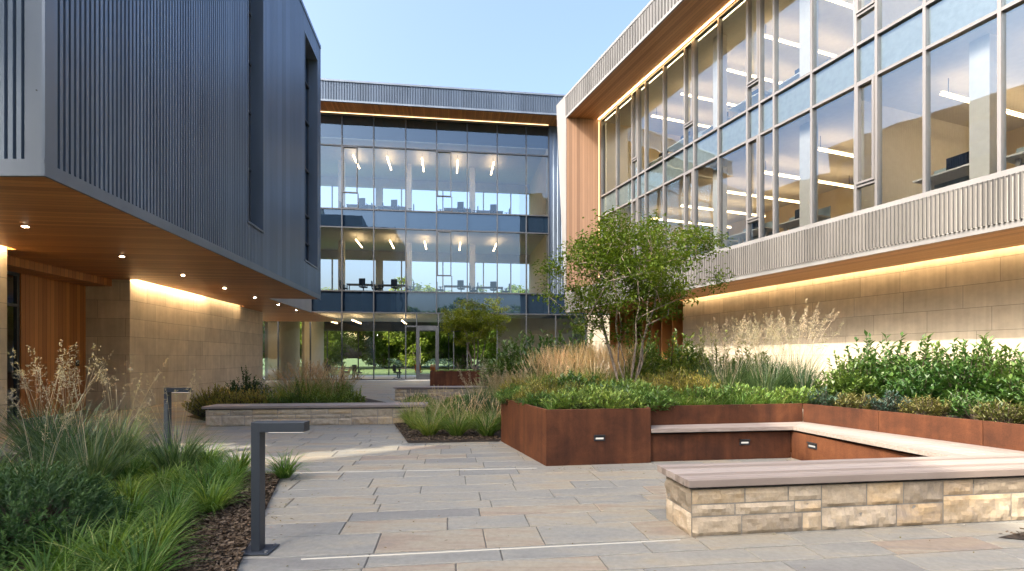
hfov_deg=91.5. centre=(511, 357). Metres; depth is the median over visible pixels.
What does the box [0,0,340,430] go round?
office building
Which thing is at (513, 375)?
fountain grass
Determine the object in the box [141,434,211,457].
grass tuft
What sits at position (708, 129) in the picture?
office desk
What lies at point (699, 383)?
shrub
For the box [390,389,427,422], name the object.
fountain grass
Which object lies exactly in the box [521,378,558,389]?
ground cover plant
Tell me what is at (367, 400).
planting bed
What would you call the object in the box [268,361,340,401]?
fountain grass
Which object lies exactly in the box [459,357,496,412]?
plume grass
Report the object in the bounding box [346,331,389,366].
garden tree
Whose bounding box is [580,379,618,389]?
ground cover plant
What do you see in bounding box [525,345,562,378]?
feather grass
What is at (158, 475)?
grass tuft
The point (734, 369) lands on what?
plume grass
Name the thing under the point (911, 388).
shrub
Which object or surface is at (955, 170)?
office desk
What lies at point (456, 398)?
ground cover plant
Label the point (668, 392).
ground cover plant
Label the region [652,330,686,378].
shrub
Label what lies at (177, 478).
grass tuft
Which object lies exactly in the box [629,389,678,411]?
ground cover plant
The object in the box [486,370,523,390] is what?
fountain grass
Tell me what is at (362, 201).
office chair
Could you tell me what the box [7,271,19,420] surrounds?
door
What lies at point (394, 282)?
office chair
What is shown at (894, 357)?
shrub
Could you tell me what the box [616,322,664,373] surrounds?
shrub
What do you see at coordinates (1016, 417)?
shrub
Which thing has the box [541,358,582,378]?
fountain grass
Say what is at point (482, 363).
garden tree
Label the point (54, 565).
grass tuft
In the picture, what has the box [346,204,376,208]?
office table
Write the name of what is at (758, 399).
grass tuft
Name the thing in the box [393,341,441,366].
garden tree
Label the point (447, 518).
paving bed
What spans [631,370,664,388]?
shrub
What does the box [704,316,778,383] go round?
plume grass
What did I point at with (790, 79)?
office desk
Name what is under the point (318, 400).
shrub
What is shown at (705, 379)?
shrub
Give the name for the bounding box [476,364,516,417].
plume grass
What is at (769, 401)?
grass tuft
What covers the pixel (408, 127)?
office building
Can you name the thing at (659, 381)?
shrub
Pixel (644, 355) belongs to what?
feather grass
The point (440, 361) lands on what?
garden tree
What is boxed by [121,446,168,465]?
grass tuft
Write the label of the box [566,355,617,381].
fountain grass
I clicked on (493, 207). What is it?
office chair
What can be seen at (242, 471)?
grass tuft
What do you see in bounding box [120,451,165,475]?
grass tuft
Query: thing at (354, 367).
office chair
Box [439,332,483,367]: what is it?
garden tree
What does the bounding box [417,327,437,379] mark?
door
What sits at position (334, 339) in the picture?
garden tree
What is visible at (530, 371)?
fountain grass
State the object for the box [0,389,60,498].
plume grass
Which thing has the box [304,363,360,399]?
fountain grass
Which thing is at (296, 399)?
shrub
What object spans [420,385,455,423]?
fountain grass
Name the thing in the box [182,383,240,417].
shrub
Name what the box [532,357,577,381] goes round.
fountain grass
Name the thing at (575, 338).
garden tree
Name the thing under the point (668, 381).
shrub
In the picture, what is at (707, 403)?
grass tuft
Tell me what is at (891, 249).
office building
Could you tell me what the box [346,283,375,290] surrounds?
office table
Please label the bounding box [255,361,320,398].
fountain grass
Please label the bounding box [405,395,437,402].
ground cover plant
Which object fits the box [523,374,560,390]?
shrub
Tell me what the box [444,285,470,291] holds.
office table
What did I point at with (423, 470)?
light strip
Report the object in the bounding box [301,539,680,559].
light strip
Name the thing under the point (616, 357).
feather grass
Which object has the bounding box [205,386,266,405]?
shrub
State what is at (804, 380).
plume grass
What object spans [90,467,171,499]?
grass tuft
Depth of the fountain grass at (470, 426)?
10.87 m
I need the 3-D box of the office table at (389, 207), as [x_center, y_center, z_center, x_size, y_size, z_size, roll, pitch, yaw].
[-8.713,-10.565,36.507,2.000,0.750,0.900,0,0,-7]
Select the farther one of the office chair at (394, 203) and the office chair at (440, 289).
the office chair at (440, 289)
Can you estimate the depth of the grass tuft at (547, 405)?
7.88 m
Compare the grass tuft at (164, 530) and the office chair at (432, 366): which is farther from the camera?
the office chair at (432, 366)
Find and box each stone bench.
[202,402,427,426]
[393,386,487,400]
[657,454,1023,536]
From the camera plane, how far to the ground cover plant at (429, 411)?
12.49 m
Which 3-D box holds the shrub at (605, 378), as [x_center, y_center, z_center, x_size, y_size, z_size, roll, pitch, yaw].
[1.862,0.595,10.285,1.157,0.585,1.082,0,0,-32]
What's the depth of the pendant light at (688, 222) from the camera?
26.43 m
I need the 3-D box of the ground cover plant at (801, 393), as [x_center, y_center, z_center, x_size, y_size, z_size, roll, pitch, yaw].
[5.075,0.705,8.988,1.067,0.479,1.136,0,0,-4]
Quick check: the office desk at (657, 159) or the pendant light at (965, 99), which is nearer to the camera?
the pendant light at (965, 99)
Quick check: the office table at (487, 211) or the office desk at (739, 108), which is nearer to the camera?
the office desk at (739, 108)
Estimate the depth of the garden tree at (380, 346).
75.02 m
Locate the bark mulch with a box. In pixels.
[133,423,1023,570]
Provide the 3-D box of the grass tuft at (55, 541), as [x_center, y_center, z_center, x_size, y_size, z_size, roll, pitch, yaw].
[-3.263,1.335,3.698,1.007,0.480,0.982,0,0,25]
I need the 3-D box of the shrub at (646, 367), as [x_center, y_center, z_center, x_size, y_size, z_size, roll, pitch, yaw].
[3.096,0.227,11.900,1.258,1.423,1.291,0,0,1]
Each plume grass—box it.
[0,339,151,474]
[0,345,111,464]
[0,388,122,513]
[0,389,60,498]
[3,355,179,491]
[60,356,173,463]
[117,369,226,473]
[452,358,495,422]
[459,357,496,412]
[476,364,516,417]
[487,357,529,403]
[686,320,740,382]
[696,315,775,386]
[697,329,759,391]
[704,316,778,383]
[727,318,808,392]
[731,311,804,389]
[751,300,838,384]
[761,318,843,392]
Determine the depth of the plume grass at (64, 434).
6.25 m
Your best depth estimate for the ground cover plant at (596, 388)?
8.70 m
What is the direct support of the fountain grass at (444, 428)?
on the planting bed at (498, 433)
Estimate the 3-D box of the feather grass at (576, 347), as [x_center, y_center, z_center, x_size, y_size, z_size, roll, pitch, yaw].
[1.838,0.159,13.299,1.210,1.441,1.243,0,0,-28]
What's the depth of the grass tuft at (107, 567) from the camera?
3.15 m
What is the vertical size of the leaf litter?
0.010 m
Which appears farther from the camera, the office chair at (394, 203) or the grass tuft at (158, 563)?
the office chair at (394, 203)
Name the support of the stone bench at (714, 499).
on the paving
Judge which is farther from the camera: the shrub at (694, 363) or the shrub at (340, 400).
the shrub at (340, 400)
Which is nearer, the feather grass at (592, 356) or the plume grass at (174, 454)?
the plume grass at (174, 454)
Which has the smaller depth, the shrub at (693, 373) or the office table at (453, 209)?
the shrub at (693, 373)
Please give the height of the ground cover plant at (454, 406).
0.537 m
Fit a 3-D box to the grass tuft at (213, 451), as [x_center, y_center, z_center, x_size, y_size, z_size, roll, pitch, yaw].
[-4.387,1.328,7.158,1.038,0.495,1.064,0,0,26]
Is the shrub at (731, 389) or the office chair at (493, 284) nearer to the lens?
the shrub at (731, 389)
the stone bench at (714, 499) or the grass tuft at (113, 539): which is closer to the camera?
the grass tuft at (113, 539)
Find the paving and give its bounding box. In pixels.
[0,380,1023,570]
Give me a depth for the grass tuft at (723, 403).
8.48 m
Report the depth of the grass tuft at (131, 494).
5.27 m
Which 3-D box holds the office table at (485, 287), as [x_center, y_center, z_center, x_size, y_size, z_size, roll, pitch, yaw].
[-1.694,-4.905,37.595,2.000,0.750,0.900,0,0,-7]
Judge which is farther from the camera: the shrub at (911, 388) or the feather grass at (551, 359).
the feather grass at (551, 359)
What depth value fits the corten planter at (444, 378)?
27.87 m
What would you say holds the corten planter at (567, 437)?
on the paving
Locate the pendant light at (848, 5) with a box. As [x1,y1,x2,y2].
[828,0,852,8]
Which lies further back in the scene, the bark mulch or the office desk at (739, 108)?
the office desk at (739, 108)
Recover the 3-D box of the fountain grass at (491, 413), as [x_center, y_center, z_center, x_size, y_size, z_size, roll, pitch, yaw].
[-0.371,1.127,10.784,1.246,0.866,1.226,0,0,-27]
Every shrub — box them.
[0,458,135,567]
[181,386,239,412]
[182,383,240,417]
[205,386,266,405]
[223,365,271,401]
[232,385,279,403]
[263,383,289,403]
[282,379,310,402]
[304,384,331,402]
[324,381,352,402]
[342,382,365,402]
[476,330,540,388]
[497,373,539,393]
[502,329,556,382]
[511,381,555,402]
[515,380,554,394]
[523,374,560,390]
[529,328,574,376]
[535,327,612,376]
[541,369,582,386]
[548,369,605,390]
[550,380,588,395]
[557,385,590,407]
[593,378,631,391]
[595,374,617,382]
[613,333,669,376]
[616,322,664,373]
[619,338,665,382]
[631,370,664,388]
[640,366,705,388]
[643,375,680,393]
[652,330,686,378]
[652,375,703,394]
[654,367,705,382]
[664,329,710,368]
[668,334,714,378]
[670,328,711,365]
[675,374,722,396]
[676,370,721,391]
[695,330,736,379]
[711,383,745,402]
[725,336,776,374]
[801,386,847,405]
[810,350,884,406]
[825,339,905,402]
[826,389,882,409]
[838,329,907,371]
[860,389,911,412]
[865,333,951,393]
[877,356,956,412]
[894,393,955,416]
[904,336,968,387]
[916,339,1011,403]
[935,385,994,413]
[940,390,1009,419]
[941,332,1015,375]
[968,334,1023,411]
[968,398,1023,423]
[990,351,1023,411]
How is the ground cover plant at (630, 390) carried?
on the corten planter at (567, 437)
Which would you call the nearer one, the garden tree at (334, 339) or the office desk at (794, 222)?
the office desk at (794, 222)
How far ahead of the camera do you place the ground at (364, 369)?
75.34 m
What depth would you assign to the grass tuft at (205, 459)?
6.80 m
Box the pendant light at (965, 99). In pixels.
[940,78,1023,117]
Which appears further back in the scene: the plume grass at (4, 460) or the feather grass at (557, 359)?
the feather grass at (557, 359)
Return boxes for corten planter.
[430,370,485,385]
[501,398,1023,465]
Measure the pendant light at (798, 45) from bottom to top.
0.500 m
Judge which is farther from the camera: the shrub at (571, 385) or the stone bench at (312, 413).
the stone bench at (312, 413)
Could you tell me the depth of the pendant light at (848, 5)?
17.60 m
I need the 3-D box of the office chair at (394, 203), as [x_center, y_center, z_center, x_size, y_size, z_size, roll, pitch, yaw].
[-8.388,-10.715,35.795,0.615,1.050,0.621,0,0,4]
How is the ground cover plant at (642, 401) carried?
on the corten planter at (567, 437)
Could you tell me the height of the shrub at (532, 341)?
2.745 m
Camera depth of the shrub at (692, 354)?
12.82 m
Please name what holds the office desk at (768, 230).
on the office building at (891, 249)
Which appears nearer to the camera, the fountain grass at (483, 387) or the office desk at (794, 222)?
the fountain grass at (483, 387)
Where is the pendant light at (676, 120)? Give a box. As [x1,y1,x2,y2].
[651,108,709,127]
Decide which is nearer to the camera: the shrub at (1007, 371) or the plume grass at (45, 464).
the plume grass at (45, 464)
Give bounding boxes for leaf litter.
[268,431,973,569]
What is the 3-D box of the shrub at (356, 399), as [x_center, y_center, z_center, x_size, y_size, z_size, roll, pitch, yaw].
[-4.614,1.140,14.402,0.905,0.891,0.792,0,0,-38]
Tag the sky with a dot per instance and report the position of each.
(535, 46)
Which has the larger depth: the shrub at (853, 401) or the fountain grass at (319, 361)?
the fountain grass at (319, 361)
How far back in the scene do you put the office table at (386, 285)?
36.33 m
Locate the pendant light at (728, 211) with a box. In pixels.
[680,205,765,216]
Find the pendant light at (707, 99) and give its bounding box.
[680,92,736,105]
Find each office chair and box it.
[352,365,360,378]
[359,198,367,208]
[359,278,367,289]
[376,280,383,290]
[391,200,399,209]
[391,279,398,290]
[393,364,401,378]
[430,364,434,370]
[437,282,443,291]
[457,202,464,211]
[457,280,464,291]
[490,204,496,213]
[490,281,496,292]
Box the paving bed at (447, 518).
[291,430,824,570]
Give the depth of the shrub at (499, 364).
19.19 m
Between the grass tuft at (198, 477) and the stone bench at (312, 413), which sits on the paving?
the stone bench at (312, 413)
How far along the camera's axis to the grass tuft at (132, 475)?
6.20 m
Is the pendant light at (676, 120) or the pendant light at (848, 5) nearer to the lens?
the pendant light at (848, 5)
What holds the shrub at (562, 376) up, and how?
on the corten planter at (567, 437)
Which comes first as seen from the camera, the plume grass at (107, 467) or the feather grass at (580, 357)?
the plume grass at (107, 467)
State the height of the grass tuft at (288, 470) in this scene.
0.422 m
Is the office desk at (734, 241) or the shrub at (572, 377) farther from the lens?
the office desk at (734, 241)
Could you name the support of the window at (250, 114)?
in the office building at (160, 182)
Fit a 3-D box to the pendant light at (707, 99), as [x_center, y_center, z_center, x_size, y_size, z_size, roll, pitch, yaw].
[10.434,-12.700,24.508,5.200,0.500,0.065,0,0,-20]
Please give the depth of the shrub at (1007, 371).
7.91 m
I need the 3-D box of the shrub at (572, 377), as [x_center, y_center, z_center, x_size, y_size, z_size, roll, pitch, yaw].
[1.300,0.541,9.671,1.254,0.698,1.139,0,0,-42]
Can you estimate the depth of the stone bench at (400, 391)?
18.68 m
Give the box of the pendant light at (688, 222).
[652,210,730,227]
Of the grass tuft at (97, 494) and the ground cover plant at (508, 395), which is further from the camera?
the ground cover plant at (508, 395)
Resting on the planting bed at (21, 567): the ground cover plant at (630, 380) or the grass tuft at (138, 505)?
the grass tuft at (138, 505)
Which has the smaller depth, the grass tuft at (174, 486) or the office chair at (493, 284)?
the grass tuft at (174, 486)
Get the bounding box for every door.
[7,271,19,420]
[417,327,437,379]
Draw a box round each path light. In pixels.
[160,387,191,447]
[242,421,309,555]
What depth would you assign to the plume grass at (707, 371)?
10.70 m
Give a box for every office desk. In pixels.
[649,151,671,166]
[667,130,702,152]
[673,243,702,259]
[700,112,737,134]
[702,231,742,251]
[728,88,772,113]
[729,221,772,243]
[779,58,830,89]
[779,206,830,230]
[913,151,968,189]
[1006,147,1023,166]
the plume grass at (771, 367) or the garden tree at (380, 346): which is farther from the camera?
the garden tree at (380, 346)
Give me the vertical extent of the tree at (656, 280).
3.941 m
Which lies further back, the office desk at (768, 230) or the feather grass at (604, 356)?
the office desk at (768, 230)
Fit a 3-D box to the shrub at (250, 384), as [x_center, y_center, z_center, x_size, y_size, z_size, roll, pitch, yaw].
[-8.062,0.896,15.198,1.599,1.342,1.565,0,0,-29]
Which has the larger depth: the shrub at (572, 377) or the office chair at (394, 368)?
the office chair at (394, 368)
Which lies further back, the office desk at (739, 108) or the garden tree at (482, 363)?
the garden tree at (482, 363)
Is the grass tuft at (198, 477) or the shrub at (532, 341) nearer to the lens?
the grass tuft at (198, 477)
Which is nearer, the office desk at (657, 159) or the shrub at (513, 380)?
the shrub at (513, 380)
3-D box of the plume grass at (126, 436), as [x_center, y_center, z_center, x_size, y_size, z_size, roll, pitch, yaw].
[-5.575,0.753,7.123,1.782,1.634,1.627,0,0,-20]
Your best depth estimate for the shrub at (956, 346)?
8.81 m
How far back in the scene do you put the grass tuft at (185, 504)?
4.81 m
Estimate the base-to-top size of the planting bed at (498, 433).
0.048 m
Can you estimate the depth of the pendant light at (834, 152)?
17.42 m
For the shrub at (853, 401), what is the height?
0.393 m
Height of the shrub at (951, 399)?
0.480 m
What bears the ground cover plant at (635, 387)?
on the corten planter at (567, 437)
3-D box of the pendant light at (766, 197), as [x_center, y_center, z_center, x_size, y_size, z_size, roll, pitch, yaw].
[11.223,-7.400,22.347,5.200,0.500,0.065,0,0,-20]
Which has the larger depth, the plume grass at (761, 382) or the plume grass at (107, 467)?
the plume grass at (761, 382)
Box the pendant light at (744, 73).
[727,68,781,83]
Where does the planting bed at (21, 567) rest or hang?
on the paving
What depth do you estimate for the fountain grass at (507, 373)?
14.81 m
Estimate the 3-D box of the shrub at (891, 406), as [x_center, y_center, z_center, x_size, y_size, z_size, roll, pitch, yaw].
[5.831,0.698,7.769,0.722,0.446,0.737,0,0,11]
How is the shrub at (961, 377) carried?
on the corten planter at (567, 437)
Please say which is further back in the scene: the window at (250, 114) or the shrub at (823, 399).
the window at (250, 114)
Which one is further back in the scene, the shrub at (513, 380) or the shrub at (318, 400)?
the shrub at (318, 400)
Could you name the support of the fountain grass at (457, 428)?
on the planting bed at (498, 433)
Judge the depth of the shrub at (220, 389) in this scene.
13.53 m
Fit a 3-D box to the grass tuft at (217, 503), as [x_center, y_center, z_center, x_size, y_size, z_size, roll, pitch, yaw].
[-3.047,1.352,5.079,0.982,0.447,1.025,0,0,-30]
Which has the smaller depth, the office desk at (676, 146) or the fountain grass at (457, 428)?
the fountain grass at (457, 428)
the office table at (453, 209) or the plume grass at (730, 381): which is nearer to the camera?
the plume grass at (730, 381)
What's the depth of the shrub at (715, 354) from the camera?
12.27 m
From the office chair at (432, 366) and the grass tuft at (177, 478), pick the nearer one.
the grass tuft at (177, 478)
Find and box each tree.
[263,321,301,365]
[300,287,363,366]
[300,333,349,365]
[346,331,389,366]
[346,331,411,367]
[383,276,456,367]
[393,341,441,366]
[423,290,444,363]
[433,333,469,366]
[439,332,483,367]
[440,296,512,370]
[465,285,523,363]
[478,350,495,365]
[531,201,736,382]
[573,323,584,358]
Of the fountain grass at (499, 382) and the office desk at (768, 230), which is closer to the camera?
the fountain grass at (499, 382)
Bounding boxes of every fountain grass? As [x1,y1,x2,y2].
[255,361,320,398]
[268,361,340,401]
[275,357,348,394]
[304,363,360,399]
[311,362,368,399]
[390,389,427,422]
[395,392,431,429]
[407,395,456,435]
[418,394,462,429]
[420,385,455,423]
[433,392,479,436]
[451,387,490,428]
[459,377,510,406]
[463,394,500,435]
[476,390,500,429]
[478,373,512,399]
[485,375,518,407]
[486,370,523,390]
[492,369,527,388]
[496,370,530,383]
[514,355,550,384]
[520,353,561,380]
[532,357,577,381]
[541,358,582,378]
[552,353,600,379]
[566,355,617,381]
[587,355,629,379]
[605,352,652,381]
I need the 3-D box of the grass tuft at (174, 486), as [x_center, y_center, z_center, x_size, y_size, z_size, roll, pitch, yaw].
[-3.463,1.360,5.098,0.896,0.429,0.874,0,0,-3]
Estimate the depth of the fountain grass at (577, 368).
11.05 m
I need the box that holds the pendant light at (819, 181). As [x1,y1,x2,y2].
[765,161,852,187]
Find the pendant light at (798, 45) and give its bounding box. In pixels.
[765,24,836,56]
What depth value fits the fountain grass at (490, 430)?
9.86 m
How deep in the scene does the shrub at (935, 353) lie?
8.83 m
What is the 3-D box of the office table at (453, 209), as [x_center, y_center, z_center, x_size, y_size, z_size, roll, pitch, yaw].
[-4.037,-10.565,36.997,2.000,0.750,0.900,0,0,-7]
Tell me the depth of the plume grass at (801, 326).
10.21 m
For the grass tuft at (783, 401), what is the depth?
8.64 m
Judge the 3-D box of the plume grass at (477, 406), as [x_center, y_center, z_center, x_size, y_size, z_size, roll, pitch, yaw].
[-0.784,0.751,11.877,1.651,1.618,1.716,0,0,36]
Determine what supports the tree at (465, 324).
on the corten planter at (444, 378)
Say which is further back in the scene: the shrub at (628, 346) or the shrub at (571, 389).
the shrub at (628, 346)
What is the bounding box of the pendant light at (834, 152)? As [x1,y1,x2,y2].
[818,136,852,156]
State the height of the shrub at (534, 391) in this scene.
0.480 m
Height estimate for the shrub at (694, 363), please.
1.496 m
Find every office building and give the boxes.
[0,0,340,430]
[263,78,608,380]
[556,0,1023,384]
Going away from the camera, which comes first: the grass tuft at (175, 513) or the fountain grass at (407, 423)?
the grass tuft at (175, 513)
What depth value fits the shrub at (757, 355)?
11.60 m
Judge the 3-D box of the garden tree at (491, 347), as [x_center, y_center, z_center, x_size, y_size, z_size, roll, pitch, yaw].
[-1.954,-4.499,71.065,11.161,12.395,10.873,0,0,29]
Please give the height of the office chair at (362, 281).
1.050 m
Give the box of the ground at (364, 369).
[263,358,491,375]
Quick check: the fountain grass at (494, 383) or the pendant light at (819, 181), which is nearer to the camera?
the fountain grass at (494, 383)
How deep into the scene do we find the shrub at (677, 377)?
10.21 m
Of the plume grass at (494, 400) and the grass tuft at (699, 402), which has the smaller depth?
the grass tuft at (699, 402)
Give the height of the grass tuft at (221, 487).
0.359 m
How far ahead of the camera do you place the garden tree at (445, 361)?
85.05 m
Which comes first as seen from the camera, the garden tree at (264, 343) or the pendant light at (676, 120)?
the pendant light at (676, 120)
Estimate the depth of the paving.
4.87 m
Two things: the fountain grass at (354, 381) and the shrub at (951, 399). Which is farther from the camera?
the fountain grass at (354, 381)
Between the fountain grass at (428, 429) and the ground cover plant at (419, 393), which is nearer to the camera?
the fountain grass at (428, 429)
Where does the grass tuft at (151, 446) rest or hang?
on the planting bed at (21, 567)
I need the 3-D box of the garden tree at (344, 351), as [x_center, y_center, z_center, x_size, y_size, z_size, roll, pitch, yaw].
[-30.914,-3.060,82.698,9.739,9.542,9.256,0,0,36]
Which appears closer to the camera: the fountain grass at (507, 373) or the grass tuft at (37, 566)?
the grass tuft at (37, 566)
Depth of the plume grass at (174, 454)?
6.41 m
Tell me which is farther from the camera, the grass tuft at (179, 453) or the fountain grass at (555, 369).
the fountain grass at (555, 369)
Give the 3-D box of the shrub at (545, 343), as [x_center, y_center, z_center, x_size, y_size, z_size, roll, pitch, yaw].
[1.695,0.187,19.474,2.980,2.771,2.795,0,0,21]
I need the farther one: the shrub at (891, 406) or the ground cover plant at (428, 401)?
the ground cover plant at (428, 401)
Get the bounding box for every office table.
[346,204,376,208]
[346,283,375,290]
[378,206,406,209]
[378,284,406,290]
[444,208,470,212]
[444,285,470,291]
[476,210,502,213]
[476,286,502,292]
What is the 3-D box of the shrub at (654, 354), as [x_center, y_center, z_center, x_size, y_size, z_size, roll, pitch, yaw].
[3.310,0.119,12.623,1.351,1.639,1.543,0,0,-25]
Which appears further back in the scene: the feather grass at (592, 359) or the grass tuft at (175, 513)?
the feather grass at (592, 359)
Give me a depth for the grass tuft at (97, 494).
4.99 m
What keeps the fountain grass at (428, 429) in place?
on the planting bed at (498, 433)
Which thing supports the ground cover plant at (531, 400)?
on the corten planter at (567, 437)
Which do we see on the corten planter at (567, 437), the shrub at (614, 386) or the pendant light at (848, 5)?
the shrub at (614, 386)
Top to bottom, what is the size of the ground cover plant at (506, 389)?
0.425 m
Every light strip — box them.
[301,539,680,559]
[305,468,531,472]
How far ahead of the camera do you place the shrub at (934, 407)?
7.20 m
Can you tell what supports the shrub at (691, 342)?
on the corten planter at (567, 437)
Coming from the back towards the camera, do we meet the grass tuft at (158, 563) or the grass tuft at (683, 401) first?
the grass tuft at (683, 401)
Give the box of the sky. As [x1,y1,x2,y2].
[263,0,650,357]
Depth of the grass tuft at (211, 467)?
6.37 m
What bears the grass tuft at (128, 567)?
on the planting bed at (21, 567)
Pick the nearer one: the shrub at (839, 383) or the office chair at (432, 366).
the shrub at (839, 383)
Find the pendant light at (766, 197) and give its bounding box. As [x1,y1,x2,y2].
[727,191,799,202]
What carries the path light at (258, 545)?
on the paving
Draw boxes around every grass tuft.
[0,506,137,570]
[0,523,125,570]
[5,552,85,570]
[7,507,178,570]
[15,551,155,570]
[48,467,134,518]
[51,515,218,570]
[63,498,184,550]
[86,555,161,570]
[88,480,179,525]
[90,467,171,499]
[90,491,216,557]
[98,448,153,476]
[102,451,160,482]
[103,469,173,506]
[105,486,216,534]
[112,458,200,495]
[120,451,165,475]
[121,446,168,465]
[126,482,220,523]
[132,472,218,507]
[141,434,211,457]
[142,438,164,456]
[147,439,205,465]
[149,457,214,492]
[160,457,248,497]
[163,468,250,515]
[179,444,237,472]
[182,436,235,464]
[188,472,249,500]
[189,445,250,476]
[196,450,266,485]
[203,443,272,470]
[265,448,315,478]
[536,397,569,408]
[667,391,703,404]
[682,393,712,404]
[693,396,721,404]
[711,394,732,404]
[721,394,747,404]
[725,391,762,405]
[748,394,769,403]
[758,392,779,403]
[766,394,797,403]
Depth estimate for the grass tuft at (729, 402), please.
8.52 m
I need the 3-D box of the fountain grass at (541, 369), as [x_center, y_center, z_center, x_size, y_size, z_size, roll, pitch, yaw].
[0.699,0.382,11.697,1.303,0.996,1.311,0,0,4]
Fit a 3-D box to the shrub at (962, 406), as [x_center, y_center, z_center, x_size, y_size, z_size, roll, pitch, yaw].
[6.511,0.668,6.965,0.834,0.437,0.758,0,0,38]
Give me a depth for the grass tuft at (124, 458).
6.67 m
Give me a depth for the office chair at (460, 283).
36.02 m
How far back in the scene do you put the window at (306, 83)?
19.99 m
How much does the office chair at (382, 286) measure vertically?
1.050 m
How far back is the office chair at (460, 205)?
36.02 m
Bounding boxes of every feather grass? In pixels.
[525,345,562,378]
[535,343,577,377]
[538,345,578,376]
[549,347,596,378]
[559,339,598,374]
[563,342,612,379]
[580,340,622,378]
[590,341,636,377]
[598,344,633,374]
[608,341,646,374]
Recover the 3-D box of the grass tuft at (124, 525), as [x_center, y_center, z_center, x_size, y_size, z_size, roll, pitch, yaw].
[-3.184,1.361,4.079,0.941,0.428,0.918,0,0,-18]
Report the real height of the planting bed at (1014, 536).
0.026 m
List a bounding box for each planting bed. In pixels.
[0,450,279,570]
[187,397,382,420]
[395,413,500,442]
[1000,532,1023,538]
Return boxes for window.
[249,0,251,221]
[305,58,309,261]
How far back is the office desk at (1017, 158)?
11.87 m
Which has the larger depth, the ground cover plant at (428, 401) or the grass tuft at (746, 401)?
the ground cover plant at (428, 401)
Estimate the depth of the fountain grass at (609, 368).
11.46 m
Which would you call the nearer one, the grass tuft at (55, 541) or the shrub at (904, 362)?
the grass tuft at (55, 541)
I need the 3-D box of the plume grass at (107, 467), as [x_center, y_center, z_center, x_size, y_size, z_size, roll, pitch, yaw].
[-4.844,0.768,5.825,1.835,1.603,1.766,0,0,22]
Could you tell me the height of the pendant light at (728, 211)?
0.500 m
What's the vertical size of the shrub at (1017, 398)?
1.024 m
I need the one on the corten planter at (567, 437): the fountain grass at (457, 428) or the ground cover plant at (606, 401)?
the ground cover plant at (606, 401)
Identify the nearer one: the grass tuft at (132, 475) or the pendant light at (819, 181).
the grass tuft at (132, 475)
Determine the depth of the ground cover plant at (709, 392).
8.83 m
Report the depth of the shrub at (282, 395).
13.07 m
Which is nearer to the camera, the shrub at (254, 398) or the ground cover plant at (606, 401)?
the ground cover plant at (606, 401)
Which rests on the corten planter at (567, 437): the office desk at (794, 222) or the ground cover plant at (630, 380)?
the ground cover plant at (630, 380)
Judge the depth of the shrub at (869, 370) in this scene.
8.84 m
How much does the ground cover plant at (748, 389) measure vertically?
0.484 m
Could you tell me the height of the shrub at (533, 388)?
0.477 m
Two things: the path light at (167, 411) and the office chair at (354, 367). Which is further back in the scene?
the office chair at (354, 367)
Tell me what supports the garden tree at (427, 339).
on the ground at (364, 369)
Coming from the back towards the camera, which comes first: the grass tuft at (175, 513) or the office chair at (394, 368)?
the office chair at (394, 368)
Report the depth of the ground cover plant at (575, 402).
8.04 m
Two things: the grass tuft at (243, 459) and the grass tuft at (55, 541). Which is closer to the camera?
the grass tuft at (55, 541)
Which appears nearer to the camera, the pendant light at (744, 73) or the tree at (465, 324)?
the pendant light at (744, 73)
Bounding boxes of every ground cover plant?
[399,392,438,401]
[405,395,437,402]
[407,399,440,408]
[414,401,441,419]
[441,401,469,418]
[444,394,471,402]
[493,384,528,398]
[495,387,525,404]
[516,390,557,408]
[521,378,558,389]
[537,388,594,408]
[573,383,617,400]
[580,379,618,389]
[582,388,644,408]
[596,375,648,387]
[612,380,649,392]
[612,393,658,409]
[615,386,645,399]
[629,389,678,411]
[631,381,688,404]
[673,383,728,402]
[722,382,781,403]
[766,385,825,403]
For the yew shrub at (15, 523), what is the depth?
3.99 m
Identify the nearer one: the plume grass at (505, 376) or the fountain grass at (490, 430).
the fountain grass at (490, 430)
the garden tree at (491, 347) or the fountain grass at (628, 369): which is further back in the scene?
the garden tree at (491, 347)

